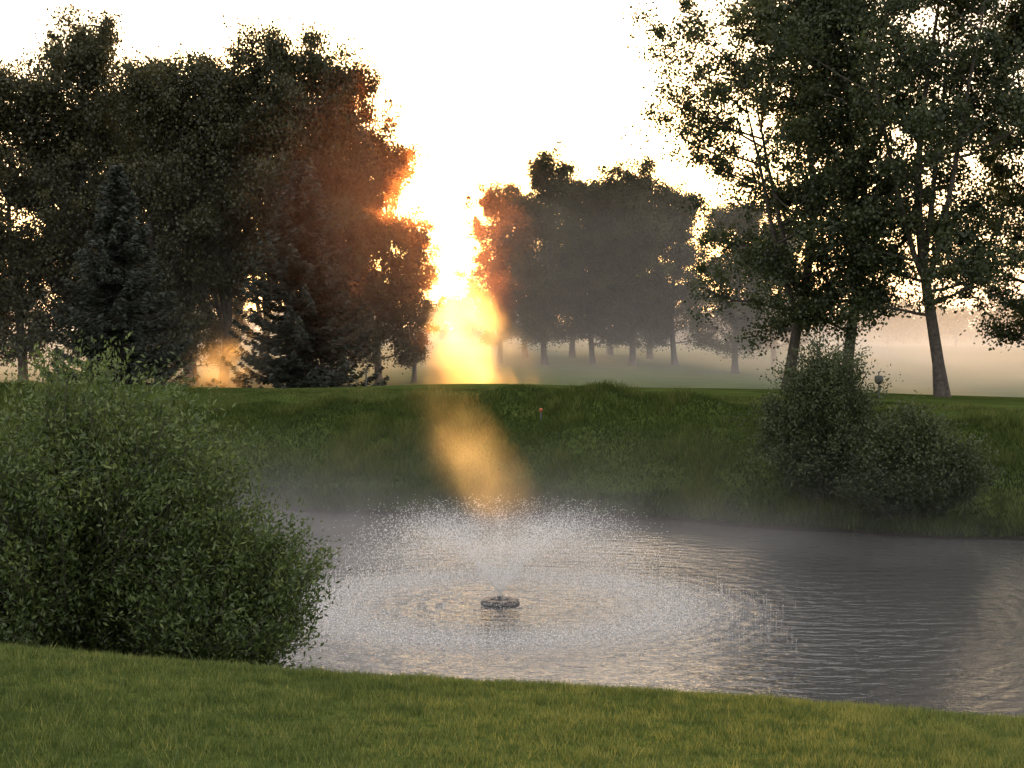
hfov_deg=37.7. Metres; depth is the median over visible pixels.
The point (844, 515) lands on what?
bank grass
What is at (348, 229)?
cottonwood tree
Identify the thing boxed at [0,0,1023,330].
sky
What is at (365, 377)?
yardage post
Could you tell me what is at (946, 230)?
poplar tree
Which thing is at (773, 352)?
cottonwood tree
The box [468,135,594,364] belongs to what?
cottonwood tree
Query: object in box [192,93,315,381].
cottonwood tree
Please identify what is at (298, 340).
spruce tree
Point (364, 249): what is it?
cottonwood tree
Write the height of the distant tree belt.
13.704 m
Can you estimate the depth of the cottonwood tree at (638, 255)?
127.91 m
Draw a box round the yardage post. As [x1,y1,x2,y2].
[365,369,366,386]
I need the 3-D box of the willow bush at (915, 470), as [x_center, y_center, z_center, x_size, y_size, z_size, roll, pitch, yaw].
[11.938,2.091,44.429,5.877,4.181,4.266,0,2,0]
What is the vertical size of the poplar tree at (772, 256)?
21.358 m
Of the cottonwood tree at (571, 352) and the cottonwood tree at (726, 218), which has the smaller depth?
the cottonwood tree at (726, 218)
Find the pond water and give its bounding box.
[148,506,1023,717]
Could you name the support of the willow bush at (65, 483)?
on the ground at (980, 374)
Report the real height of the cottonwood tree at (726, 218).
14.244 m
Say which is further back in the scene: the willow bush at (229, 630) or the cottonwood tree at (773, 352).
the cottonwood tree at (773, 352)
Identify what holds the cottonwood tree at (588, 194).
on the ground at (980, 374)
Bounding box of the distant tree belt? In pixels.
[10,279,1022,345]
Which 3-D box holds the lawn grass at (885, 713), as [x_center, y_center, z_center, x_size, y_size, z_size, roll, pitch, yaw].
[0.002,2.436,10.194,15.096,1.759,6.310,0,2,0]
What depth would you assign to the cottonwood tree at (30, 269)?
82.27 m
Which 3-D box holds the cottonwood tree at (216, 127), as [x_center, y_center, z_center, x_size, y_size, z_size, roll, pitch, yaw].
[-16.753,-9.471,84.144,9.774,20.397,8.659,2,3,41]
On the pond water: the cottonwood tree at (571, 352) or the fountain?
the fountain
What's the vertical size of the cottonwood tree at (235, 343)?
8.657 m
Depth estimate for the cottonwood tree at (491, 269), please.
131.33 m
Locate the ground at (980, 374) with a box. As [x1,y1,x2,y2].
[0,330,1023,767]
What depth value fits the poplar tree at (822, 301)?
68.56 m
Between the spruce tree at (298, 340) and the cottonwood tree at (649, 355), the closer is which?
the spruce tree at (298, 340)
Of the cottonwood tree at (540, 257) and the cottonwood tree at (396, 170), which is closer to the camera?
the cottonwood tree at (396, 170)
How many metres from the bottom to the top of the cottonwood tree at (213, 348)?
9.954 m
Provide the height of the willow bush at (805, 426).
5.985 m
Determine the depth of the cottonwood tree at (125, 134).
94.90 m
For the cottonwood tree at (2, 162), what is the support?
on the ground at (980, 374)
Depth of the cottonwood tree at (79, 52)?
83.48 m
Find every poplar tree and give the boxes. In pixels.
[617,0,927,387]
[749,0,1023,396]
[751,0,970,379]
[905,0,1023,352]
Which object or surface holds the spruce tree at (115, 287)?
on the ground at (980, 374)
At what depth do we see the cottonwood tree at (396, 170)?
86.64 m
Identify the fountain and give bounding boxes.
[285,494,795,667]
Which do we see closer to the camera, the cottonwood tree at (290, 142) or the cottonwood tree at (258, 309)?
the cottonwood tree at (290, 142)
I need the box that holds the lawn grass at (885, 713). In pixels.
[0,641,1023,767]
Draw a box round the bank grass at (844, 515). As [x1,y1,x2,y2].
[0,377,1023,537]
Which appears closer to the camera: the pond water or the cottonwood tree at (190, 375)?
the pond water
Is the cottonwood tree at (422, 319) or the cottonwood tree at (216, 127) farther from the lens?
the cottonwood tree at (422, 319)
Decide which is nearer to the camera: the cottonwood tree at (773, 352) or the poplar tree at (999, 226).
the poplar tree at (999, 226)
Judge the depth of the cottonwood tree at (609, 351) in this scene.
159.64 m
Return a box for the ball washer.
[874,372,882,397]
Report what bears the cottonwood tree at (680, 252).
on the ground at (980, 374)
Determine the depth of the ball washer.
61.93 m
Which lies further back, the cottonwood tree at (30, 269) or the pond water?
the cottonwood tree at (30, 269)
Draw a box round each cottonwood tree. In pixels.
[0,57,58,364]
[0,59,127,381]
[5,2,170,359]
[37,89,166,365]
[42,41,249,385]
[134,32,293,386]
[137,97,260,379]
[164,239,239,384]
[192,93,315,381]
[203,285,257,379]
[218,10,376,384]
[290,47,405,386]
[303,97,395,376]
[321,111,445,384]
[379,213,451,381]
[447,174,534,362]
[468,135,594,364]
[479,210,565,356]
[531,178,615,357]
[545,171,638,363]
[574,151,683,365]
[581,173,624,354]
[608,175,701,358]
[617,174,728,364]
[669,197,803,373]
[718,216,815,363]
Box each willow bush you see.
[0,328,340,659]
[68,454,353,668]
[718,317,902,508]
[813,388,1010,523]
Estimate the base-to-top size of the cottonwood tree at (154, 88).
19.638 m
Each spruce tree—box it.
[36,164,200,385]
[205,160,389,388]

